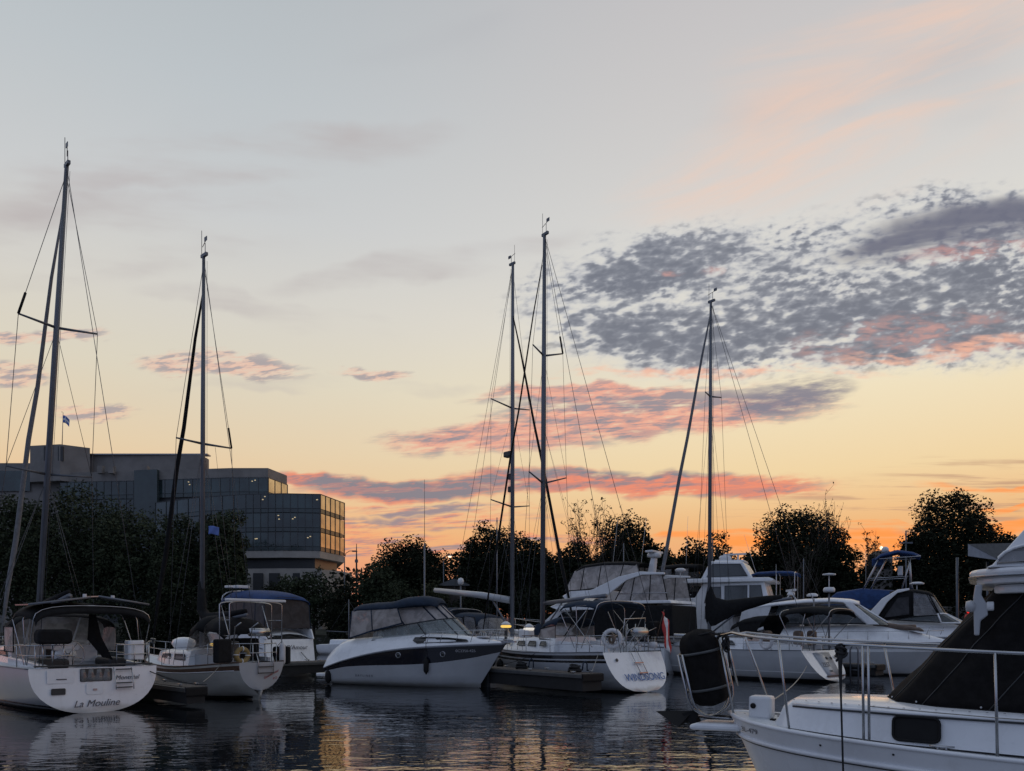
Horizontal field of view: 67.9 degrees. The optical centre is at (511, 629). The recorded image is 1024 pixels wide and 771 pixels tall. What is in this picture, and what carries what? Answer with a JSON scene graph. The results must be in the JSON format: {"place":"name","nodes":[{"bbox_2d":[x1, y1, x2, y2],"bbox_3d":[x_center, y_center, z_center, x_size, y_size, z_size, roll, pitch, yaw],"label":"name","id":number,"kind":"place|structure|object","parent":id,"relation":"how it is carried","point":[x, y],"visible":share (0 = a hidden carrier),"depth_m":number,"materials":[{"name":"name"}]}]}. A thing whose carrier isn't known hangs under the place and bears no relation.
{"place":"outdoors","nodes":[
{"label":"outdoors","id":0,"kind":"place"},
{"bbox_2d":[0,623,724,645],"bbox_3d":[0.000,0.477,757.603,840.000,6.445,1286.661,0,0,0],"label":"shore","id":1,"kind":"structure","parent":0,"point":[321,634],"depth_m":120.00,"materials":[{"name":"soil"}]},
{"bbox_2d":[0,492,61,620],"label":"tree","id":2,"kind":"object","parent":1,"relation":"on","point":[6,516],"visible":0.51,"depth_m":119.56,"materials":[{"name":"green plant"}]},
{"bbox_2d":[1,478,126,614],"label":"tree","id":3,"kind":"object","parent":1,"relation":"on","point":[58,558],"visible":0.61,"depth_m":120.02,"materials":[{"name":"green plant"}]},
{"bbox_2d":[71,498,173,635],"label":"tree","id":4,"kind":"object","parent":1,"relation":"on","point":[115,547],"visible":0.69,"depth_m":119.08,"materials":[{"name":"green plant"}]},
{"bbox_2d":[116,595,187,645],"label":"bush","id":5,"kind":"object","parent":1,"relation":"on","point":[162,623],"visible":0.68,"depth_m":114.82,"materials":[{"name":"green plant"}]},
{"bbox_2d":[139,512,199,637],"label":"tree","id":6,"kind":"object","parent":1,"relation":"on","point":[189,586],"visible":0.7,"depth_m":117.88,"materials":[{"name":"green plant"}]},
{"bbox_2d":[0,444,351,628],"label":"office building","id":7,"kind":"structure","parent":1,"relation":"on","point":[294,535],"depth_m":162.90,"materials":[{"name":"concrete"}]},
{"bbox_2d":[156,502,165,515],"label":"window","id":8,"kind":"structure","parent":7,"relation":"in","point":[162,505],"depth_m":159.02,"materials":[{"name":"blue glass"}]},
{"bbox_2d":[177,499,187,513],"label":"window","id":9,"kind":"structure","parent":7,"relation":"in","point":[182,505],"depth_m":155.87,"materials":[{"name":"blue glass"}]},
{"bbox_2d":[183,479,191,492],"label":"window","id":10,"kind":"structure","parent":7,"relation":"in","point":[187,483],"depth_m":164.31,"materials":[{"name":"blue glass"}]},
{"bbox_2d":[188,498,198,512],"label":"window","id":11,"kind":"structure","parent":7,"relation":"in","point":[196,504],"depth_m":154.28,"materials":[{"name":"blue glass"}]},
{"bbox_2d":[211,478,219,491],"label":"window","id":12,"kind":"structure","parent":7,"relation":"in","point":[215,482],"depth_m":163.39,"materials":[{"name":"blue glass"}]},
{"bbox_2d":[211,496,221,510],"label":"window","id":13,"kind":"structure","parent":7,"relation":"in","point":[217,500],"depth_m":152.11,"materials":[{"name":"blue glass"}]},
{"bbox_2d":[221,478,228,491],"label":"window","id":14,"kind":"structure","parent":7,"relation":"in","point":[224,481],"depth_m":163.05,"materials":[{"name":"blue glass"}]},
{"bbox_2d":[223,495,232,509],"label":"window","id":15,"kind":"structure","parent":7,"relation":"in","point":[227,500],"depth_m":151.22,"materials":[{"name":"blue glass"}]},
{"bbox_2d":[230,478,238,491],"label":"window","id":16,"kind":"structure","parent":7,"relation":"in","point":[232,489],"depth_m":162.91,"materials":[{"name":"blue glass"}]},
{"bbox_2d":[234,495,244,508],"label":"window","id":17,"kind":"structure","parent":7,"relation":"in","point":[240,500],"depth_m":150.38,"materials":[{"name":"blue glass"}]},
{"bbox_2d":[240,478,247,491],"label":"window","id":18,"kind":"structure","parent":7,"relation":"in","point":[243,481],"depth_m":162.91,"materials":[{"name":"blue glass"}]},
{"bbox_2d":[249,478,257,491],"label":"window","id":19,"kind":"structure","parent":7,"relation":"in","point":[253,482],"depth_m":162.91,"materials":[{"name":"blue glass"}]},
{"bbox_2d":[259,478,266,491],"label":"window","id":20,"kind":"structure","parent":7,"relation":"in","point":[262,481],"depth_m":162.91,"materials":[{"name":"blue glass"}]},
{"bbox_2d":[190,508,252,611],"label":"tree","id":21,"kind":"object","parent":1,"relation":"on","point":[213,577],"visible":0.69,"depth_m":118.94,"materials":[{"name":"green plant"}]},
{"bbox_2d":[270,573,312,628],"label":"bush","id":22,"kind":"object","parent":1,"relation":"on","point":[284,583],"visible":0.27,"depth_m":118.05,"materials":[{"name":"green plant"}]},
{"bbox_2d":[295,565,337,634],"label":"tree","id":23,"kind":"object","parent":1,"relation":"on","point":[316,596],"visible":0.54,"depth_m":119.96,"materials":[{"name":"green plant"}]},
{"bbox_2d":[320,581,357,639],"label":"bush","id":24,"kind":"object","parent":1,"relation":"on","point":[337,609],"visible":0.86,"depth_m":115.82,"materials":[{"name":"green plant"}]},
{"bbox_2d":[349,553,398,605],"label":"tree","id":25,"kind":"object","parent":1,"relation":"on","point":[362,585],"visible":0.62,"depth_m":117.49,"materials":[{"name":"green plant"}]},
{"bbox_2d":[356,564,407,604],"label":"tree","id":26,"kind":"object","parent":1,"relation":"on","point":[395,577],"visible":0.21,"depth_m":118.94,"materials":[{"name":"green plant"}]},
{"bbox_2d":[373,579,414,602],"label":"bush","id":27,"kind":"object","parent":1,"relation":"on","point":[394,590],"visible":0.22,"depth_m":116.21,"materials":[{"name":"green plant"}]},
{"bbox_2d":[369,534,452,596],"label":"tree","id":28,"kind":"object","parent":1,"relation":"on","point":[411,569],"visible":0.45,"depth_m":122.52,"materials":[{"name":"green plant"}]},
{"bbox_2d":[412,578,450,604],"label":"bush","id":29,"kind":"object","parent":1,"relation":"on","point":[430,592],"visible":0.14,"depth_m":117.18,"materials":[{"name":"green plant"}]},
{"bbox_2d":[438,579,469,607],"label":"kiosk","id":30,"kind":"object","parent":1,"relation":"on","point":[450,584],"visible":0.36,"depth_m":118.50,"materials":[{"name":"grey plant"}]},
{"bbox_2d":[451,555,477,608],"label":"tree","id":31,"kind":"object","parent":1,"relation":"on","point":[468,588],"visible":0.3,"depth_m":120.29,"materials":[{"name":"green plant"}]},
{"bbox_2d":[447,589,494,613],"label":"bush","id":32,"kind":"object","parent":1,"relation":"on","point":[468,603],"visible":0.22,"depth_m":115.40,"materials":[{"name":"green plant"}]},
{"bbox_2d":[454,519,527,625],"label":"tree","id":33,"kind":"object","parent":1,"relation":"on","point":[479,552],"visible":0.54,"depth_m":120.93,"materials":[{"name":"green plant"}]},
{"bbox_2d":[498,531,553,627],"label":"tree","id":34,"kind":"object","parent":1,"relation":"on","point":[534,581],"visible":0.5,"depth_m":120.56,"materials":[{"name":"green plant"}]},
{"bbox_2d":[509,588,555,628],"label":"bush","id":35,"kind":"object","parent":1,"relation":"on","point":[533,612],"visible":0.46,"depth_m":115.53,"materials":[{"name":"green plant"}]},
{"bbox_2d":[545,539,604,614],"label":"tree","id":36,"kind":"object","parent":1,"relation":"on","point":[553,589],"visible":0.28,"depth_m":118.67,"materials":[{"name":"green plant"}]},
{"bbox_2d":[560,497,610,564],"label":"sapling","id":37,"kind":"object","parent":1,"relation":"on","point":[589,552],"visible":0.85,"depth_m":120.13,"materials":[{"name":"green plant"}]},
{"bbox_2d":[590,505,634,561],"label":"sapling","id":38,"kind":"object","parent":1,"relation":"on","point":[617,540],"visible":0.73,"depth_m":121.02,"materials":[{"name":"green plant"}]},
{"bbox_2d":[596,514,668,600],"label":"tree","id":39,"kind":"object","parent":1,"relation":"on","point":[637,547],"visible":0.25,"depth_m":122.63,"materials":[{"name":"green plant"}]},
{"bbox_2d":[324,550,947,626],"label":"wood","id":40,"kind":"object","parent":1,"relation":"on","point":[348,578],"visible":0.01,"depth_m":137.81,"materials":[{"name":"green plant"}]},
{"bbox_2d":[635,542,677,600],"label":"tree","id":41,"kind":"object","parent":1,"relation":"on","point":[670,560],"visible":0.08,"depth_m":121.08,"materials":[{"name":"green plant"}]},
{"bbox_2d":[677,536,707,578],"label":"tree","id":42,"kind":"object","parent":1,"relation":"on","point":[691,557],"visible":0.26,"depth_m":125.32,"materials":[{"name":"green plant"}]},
{"bbox_2d":[693,531,736,633],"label":"tree","id":43,"kind":"object","parent":1,"relation":"on","point":[705,549],"visible":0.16,"depth_m":123.58,"materials":[{"name":"green plant"}]},
{"bbox_2d":[743,551,767,576],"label":"tree","id":44,"kind":"object","parent":1,"relation":"on","point":[757,563],"visible":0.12,"depth_m":119.08,"materials":[{"name":"green plant"}]},
{"bbox_2d":[750,503,847,625],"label":"tree","id":45,"kind":"object","parent":1,"relation":"on","point":[770,549],"visible":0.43,"depth_m":121.77,"materials":[{"name":"green plant"}]},
{"bbox_2d":[779,532,825,599],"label":"sapling","id":46,"kind":"object","parent":1,"relation":"on","point":[801,570],"visible":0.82,"depth_m":115.94,"materials":[{"name":"green plant"}]},
{"bbox_2d":[796,482,850,597],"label":"sapling","id":47,"kind":"object","parent":1,"relation":"on","point":[827,525],"visible":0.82,"depth_m":119.51,"materials":[{"name":"green plant"}]},
{"bbox_2d":[805,528,863,598],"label":"tree","id":48,"kind":"object","parent":1,"relation":"on","point":[836,566],"visible":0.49,"depth_m":118.84,"materials":[{"name":"green plant"}]},
{"bbox_2d":[843,564,874,589],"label":"bush","id":49,"kind":"object","parent":1,"relation":"on","point":[857,584],"visible":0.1,"depth_m":118.24,"materials":[{"name":"green plant"}]},
{"bbox_2d":[851,523,882,588],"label":"tree","id":50,"kind":"object","parent":1,"relation":"on","point":[870,558],"visible":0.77,"depth_m":118.82,"materials":[{"name":"green plant"}]},
{"bbox_2d":[868,546,892,588],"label":"tree","id":51,"kind":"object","parent":1,"relation":"on","point":[886,572],"depth_m":120.00,"materials":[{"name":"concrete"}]},
{"bbox_2d":[863,561,897,589],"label":"tree","id":52,"kind":"object","parent":1,"relation":"on","point":[894,585],"visible":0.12,"depth_m":119.90,"materials":[{"name":"green plant"}]},
{"bbox_2d":[895,533,929,590],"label":"tree","id":53,"kind":"object","parent":1,"relation":"on","point":[900,581],"visible":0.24,"depth_m":118.05,"materials":[{"name":"green plant"}]},
{"bbox_2d":[889,487,1005,619],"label":"tree","id":54,"kind":"object","parent":1,"relation":"on","point":[942,541],"visible":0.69,"depth_m":113.64,"materials":[{"name":"green plant"}]},
{"bbox_2d":[965,528,1017,566],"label":"tree","id":55,"kind":"object","parent":1,"relation":"on","point":[1007,538],"visible":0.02,"depth_m":117.61,"materials":[{"name":"green plant"}]},
{"bbox_2d":[424,479,424,595],"bbox_3d":[-5.757,-3.700,50.000,0.102,12.400,0.102,0,0,22],"label":"antenna pole","id":56,"kind":"object","parent":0,"point":[424,537],"visible":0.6,"depth_m":49.98,"materials":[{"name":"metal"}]},
{"bbox_2d":[0,646,907,770],"bbox_3d":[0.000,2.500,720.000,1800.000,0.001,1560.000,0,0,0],"label":"water","id":57,"kind":"structure","parent":0,"point":[311,722],"depth_m":18.72,"materials":[{"name":"black liquid"}]},
{"bbox_2d":[0,141,156,712],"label":"sailing yacht","id":58,"kind":"object","parent":57,"relation":"on","point":[51,660],"visible":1,"depth_m":24.30,"materials":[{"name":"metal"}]},
{"bbox_2d":[3,626,14,652],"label":"window","id":59,"kind":"structure","parent":58,"relation":"in","point":[8,631],"depth_m":24.52,"materials":[{"name":"plastic"}]},
{"bbox_2d":[15,617,103,644],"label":"dodger window","id":60,"kind":"structure","parent":58,"relation":"in","point":[70,623],"depth_m":26.25,"materials":[{"name":"plastic"}]},
{"bbox_2d":[102,626,116,650],"bbox_3d":[-14.193,0.290,26.742,1.326,0.856,0.126,0,0,44],"label":"window","id":61,"kind":"structure","parent":58,"relation":"in","point":[109,633],"depth_m":26.57,"materials":[{"name":"plastic"}]},
{"bbox_2d":[144,679,207,703],"bbox_3d":[-14.124,2.071,28.403,10.820,0.628,0.770,0,0,44],"label":"dock","id":62,"kind":"object","parent":57,"relation":"on","point":[178,692],"visible":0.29,"depth_m":25.05,"materials":[{"name":"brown wood"}]},
{"bbox_2d":[143,231,285,699],"bbox_3d":[-12.255,-6.325,29.836,9.322,18.650,3.172,0,0,41],"label":"sailing yacht","id":63,"kind":"object","parent":57,"relation":"on","point":[206,648],"visible":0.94,"depth_m":28.34,"materials":[{"name":"white plastic"}]},
{"bbox_2d":[186,623,237,650],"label":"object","id":64,"kind":"structure","parent":63,"relation":"in","point":[197,639],"depth_m":29.32,"materials":[{"name":"grey plastic"}]},
{"bbox_2d":[233,646,250,662],"bbox_3d":[-9.449,0.880,26.615,0.212,0.645,0.643,0,0,42],"label":"life ring","id":65,"kind":"object","parent":63,"relation":"on","point":[238,650],"visible":0.96,"depth_m":26.54,"materials":[{"name":"yellow plastic"}]},
{"bbox_2d":[273,642,290,663],"bbox_3d":[-8.688,0.850,28.661,0.620,0.860,0.350,0,0,0],"label":"canvas bag","id":66,"kind":"object","parent":63,"relation":"hanging from","point":[288,654],"visible":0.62,"depth_m":28.50,"materials":[{"name":"fabric"}]},
{"bbox_2d":[279,638,285,664],"bbox_3d":[-8.444,0.818,27.953,0.220,1.045,0.214,0,0,0],"label":"fender","id":67,"kind":"object","parent":63,"relation":"hanging from","point":[282,651],"visible":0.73,"depth_m":27.87,"materials":[{"name":"plastic"}]},
{"bbox_2d":[221,585,314,676],"bbox_3d":[-14.919,0.181,43.869,10.650,5.452,3.252,0,0,42],"label":"motor cruiser","id":68,"kind":"object","parent":57,"relation":"on","point":[296,614],"visible":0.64,"depth_m":41.59,"materials":[{"name":"plastic"}]},
{"bbox_2d":[280,659,325,674],"bbox_3d":[-11.846,1.896,38.659,1.270,0.678,10.522,0,0,41],"label":"dock","id":69,"kind":"object","parent":57,"relation":"on","point":[301,667],"visible":0.24,"depth_m":39.15,"materials":[{"name":"grey wood"}]},
{"bbox_2d":[316,599,353,654],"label":"sailboat","id":70,"kind":"object","parent":57,"relation":"on","point":[325,649],"visible":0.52,"depth_m":76.51,"materials":[{"name":"metal"}]},
{"bbox_2d":[316,596,516,686],"bbox_3d":[-4.293,0.687,34.503,9.895,4.444,2.896,0,0,26],"label":"motor cruiser","id":71,"kind":"object","parent":57,"relation":"on","point":[391,644],"visible":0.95,"depth_m":33.51,"materials":[{"name":"plastic"}]},
{"bbox_2d":[413,637,467,643],"bbox_3d":[-3.107,0.442,32.759,2.591,0.295,0.227,0,0,19],"label":"window","id":72,"kind":"structure","parent":71,"relation":"in","point":[422,639],"depth_m":32.79,"materials":[{"name":"glass"}]},
{"bbox_2d":[472,520,524,625],"bbox_3d":[-1.428,-3.376,64.608,6.540,12.353,2.203,0,0,26],"label":"sailboat","id":73,"kind":"object","parent":57,"relation":"on","point":[497,573],"visible":0.04,"depth_m":64.52,"materials":[{"name":"metal"}]},
{"bbox_2d":[433,245,572,640],"bbox_3d":[-0.674,-9.174,42.723,3.680,24.152,11.575,0,0,-45],"label":"sailing yacht","id":74,"kind":"object","parent":57,"relation":"on","point":[471,619],"visible":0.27,"depth_m":41.99,"materials":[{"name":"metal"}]},
{"bbox_2d":[463,616,477,635],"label":"window","id":75,"kind":"structure","parent":74,"relation":"in","point":[470,622],"depth_m":42.45,"materials":[{"name":"grey glass"}]},
{"bbox_2d":[477,618,509,635],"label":"hood window","id":76,"kind":"structure","parent":74,"relation":"in","point":[492,624],"depth_m":42.56,"materials":[{"name":"grey glass"}]},
{"bbox_2d":[481,665,603,690],"bbox_3d":[-0.707,2.294,33.816,1.175,1.433,12.320,0,0,-38],"label":"dock","id":77,"kind":"object","parent":57,"relation":"on","point":[564,680],"visible":0.61,"depth_m":30.47,"materials":[{"name":"brown wood"}]},
{"bbox_2d":[480,214,665,691],"bbox_3d":[1.980,-8.175,34.855,3.921,22.550,11.725,0,0,-38],"label":"sailing yacht","id":78,"kind":"object","parent":57,"relation":"on","point":[561,643],"visible":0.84,"depth_m":33.14,"materials":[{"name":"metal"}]},
{"bbox_2d":[539,625,555,639],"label":"window","id":79,"kind":"structure","parent":78,"relation":"in","point":[546,632],"depth_m":33.48,"materials":[{"name":"plastic"}]},
{"bbox_2d":[538,623,576,636],"bbox_3d":[1.934,-0.010,34.914,2.240,0.660,0.750,0,0,-38],"label":"hood window","id":80,"kind":"structure","parent":78,"relation":"in","point":[561,630],"depth_m":35.21,"materials":[{"name":"plastic"}]},
{"bbox_2d":[578,625,594,637],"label":"window","id":81,"kind":"structure","parent":78,"relation":"in","point":[591,631],"depth_m":34.78,"materials":[{"name":"glass"}]},
{"bbox_2d":[602,628,622,648],"bbox_3d":[4.025,0.348,30.571,0.849,0.850,0.221,0,0,11],"label":"life ring","id":82,"kind":"object","parent":78,"relation":"attached to","point":[608,631],"visible":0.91,"depth_m":30.50,"materials":[{"name":"white plastic"}]},
{"bbox_2d":[662,612,671,654],"bbox_3d":[6.479,0.145,31.846,0.614,1.851,0.108,0,0,-38],"label":"ensign","id":83,"kind":"object","parent":78,"relation":"attached to","point":[665,630],"visible":1,"depth_m":31.83,"materials":[{"name":"red fabric"}]},
{"bbox_2d":[514,519,696,673],"bbox_3d":[4.998,-1.997,47.451,12.495,10.007,4.017,0,0,37],"label":"flybridge cruiser","id":84,"kind":"object","parent":57,"relation":"on","point":[670,595],"visible":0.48,"depth_m":44.51,"materials":[{"name":"plastic"}]},
{"bbox_2d":[650,525,811,641],"bbox_3d":[14.670,-2.147,48.530,11.540,10.307,4.124,0,0,26],"label":"motor yacht","id":85,"kind":"object","parent":57,"relation":"on","point":[744,579],"visible":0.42,"depth_m":47.60,"materials":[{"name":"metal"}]},
{"bbox_2d":[689,571,698,591],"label":"window","id":86,"kind":"structure","parent":85,"relation":"in","point":[692,575],"depth_m":51.35,"materials":[{"name":"black glass"}]},
{"bbox_2d":[707,564,746,576],"bbox_3d":[13.440,-3.750,47.544,2.513,0.836,0.054,0,0,26],"label":"window","id":87,"kind":"structure","parent":85,"relation":"in","point":[734,569],"depth_m":47.51,"materials":[{"name":"grey glass"}]},
{"bbox_2d":[724,585,746,599],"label":"window","id":88,"kind":"structure","parent":85,"relation":"in","point":[737,591],"depth_m":47.11,"materials":[{"name":"grey glass"}]},
{"bbox_2d":[749,585,762,597],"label":"window","id":89,"kind":"structure","parent":85,"relation":"in","point":[754,590],"depth_m":46.62,"materials":[{"name":"grey glass"}]},
{"bbox_2d":[649,288,855,681],"bbox_3d":[12.013,-8.114,40.764,3.894,22.073,12.002,0,0,-41],"label":"sailing yacht","id":90,"kind":"object","parent":57,"relation":"on","point":[819,662],"visible":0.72,"depth_m":38.96,"materials":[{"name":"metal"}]},
{"bbox_2d":[727,589,948,674],"bbox_3d":[18.605,-0.395,43.608,12.305,6.809,3.731,0,0,26],"label":"express cruiser","id":91,"kind":"object","parent":57,"relation":"on","point":[865,624],"visible":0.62,"depth_m":41.79,"materials":[{"name":"plastic"}]},
{"bbox_2d":[775,605,865,623],"bbox_3d":[17.169,-0.877,42.684,4.916,1.115,0.170,0,0,26],"label":"window","id":92,"kind":"structure","parent":91,"relation":"in","point":[793,618],"depth_m":42.63,"materials":[{"name":"black glass"}]},
{"bbox_2d":[656,530,1023,770],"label":"cabin cruiser","id":93,"kind":"object","parent":57,"relation":"on","point":[954,701],"visible":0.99,"depth_m":8.54,"materials":[{"name":"plastic"}]},
{"bbox_2d":[677,637,738,716],"bbox_3d":[2.781,0.678,10.764,0.740,1.112,0.642,-13,1,0],"label":"fender rack","id":94,"kind":"object","parent":93,"relation":"attached to","point":[721,711],"visible":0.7,"depth_m":10.65,"materials":[{"name":"metal"}]},
{"bbox_2d":[679,629,730,705],"bbox_3d":[2.728,0.530,10.760,0.585,1.120,0.575,-13,1,0],"label":"fender","id":95,"kind":"object","parent":94,"relation":"hanging from","point":[705,671],"visible":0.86,"depth_m":10.52,"materials":[{"name":"fabric"}]},
{"bbox_2d":[699,631,730,667],"bbox_3d":[2.797,0.270,10.473,0.425,0.502,0.121,0,0,0],"label":"rope bundle","id":96,"kind":"object","parent":93,"relation":"attached to","point":[725,643],"visible":0.99,"depth_m":10.44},
{"bbox_2d":[835,643,847,770],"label":"rope bundle","id":97,"kind":"object","parent":93,"relation":"attached to","point":[841,652],"visible":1,"depth_m":8.68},
{"bbox_2d":[891,715,940,743],"bbox_3d":[4.489,1.103,8.446,0.500,0.292,0.093,0,0,40],"label":"window","id":98,"kind":"structure","parent":93,"relation":"in","point":[905,728],"depth_m":8.44,"materials":[{"name":"glass"}]},
{"bbox_2d":[956,543,1010,624],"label":"canopy","id":99,"kind":"object","parent":93,"relation":"attached to","point":[993,551],"visible":0.55,"depth_m":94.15,"materials":[{"name":"metal"}]},
{"bbox_2d":[997,544,1023,564],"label":"flybridge window","id":100,"kind":"structure","parent":93,"relation":"in","point":[1015,554],"depth_m":8.02,"materials":[{"name":"grey plastic"}]},
{"bbox_2d":[849,646,858,679],"bbox_3d":[17.122,1.811,38.014,0.130,2.080,0.470,0,0,-41],"label":"dock ladder","id":101,"kind":"object","parent":57,"relation":"in","point":[857,670],"visible":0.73,"depth_m":37.92,"materials":[{"name":"metal"}]},
{"bbox_2d":[842,662,885,675],"bbox_3d":[14.235,1.931,42.321,1.070,0.628,12.420,0,0,-41],"label":"dock","id":102,"kind":"object","parent":57,"relation":"on","point":[877,669],"visible":0.18,"depth_m":37.84,"materials":[{"name":"brown wood"}]},
{"bbox_2d":[822,547,920,620],"bbox_3d":[25.719,-1.635,57.745,10.540,9.289,3.466,0,0,26],"label":"fishing boat","id":103,"kind":"object","parent":57,"relation":"on","point":[870,599],"visible":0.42,"depth_m":56.00,"materials":[{"name":"white fiberglass"},{"name":"blue canvas"},{"name":"steel"}]},
{"bbox_2d":[871,582,961,638],"bbox_3d":[25.674,-0.095,50.767,10.440,6.209,3.604,0,0,26],"label":"express cruiser","id":104,"kind":"object","parent":57,"relation":"on","point":[925,611],"visible":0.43,"depth_m":49.01,"materials":[{"name":"plastic"}]},
{"bbox_2d":[884,596,909,617],"bbox_3d":[24.986,-1.499,49.398,1.548,1.429,0.124,0,0,25],"label":"window","id":105,"kind":"structure","parent":104,"relation":"in","point":[901,606],"depth_m":49.31,"materials":[{"name":"glass"}]},
{"bbox_2d":[894,615,939,622],"bbox_3d":[26.096,-0.715,48.942,2.711,0.526,0.159,0,0,24],"label":"window","id":106,"kind":"structure","parent":104,"relation":"in","point":[923,618],"depth_m":48.80,"materials":[{"name":"grey glass"}]},
{"bbox_2d":[0,0,1023,618],"label":"sky","id":107,"kind":"structure","parent":0,"point":[361,179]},
{"bbox_2d":[568,660,587,671],"bbox_3d":[2.519,1.434,29.895,0.759,0.484,0.583,0,0,-40],"label":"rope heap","id":108,"kind":"object","parent":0,"point":[574,667],"visible":0.96,"depth_m":29.79,"materials":[{"name":"black fabric"}]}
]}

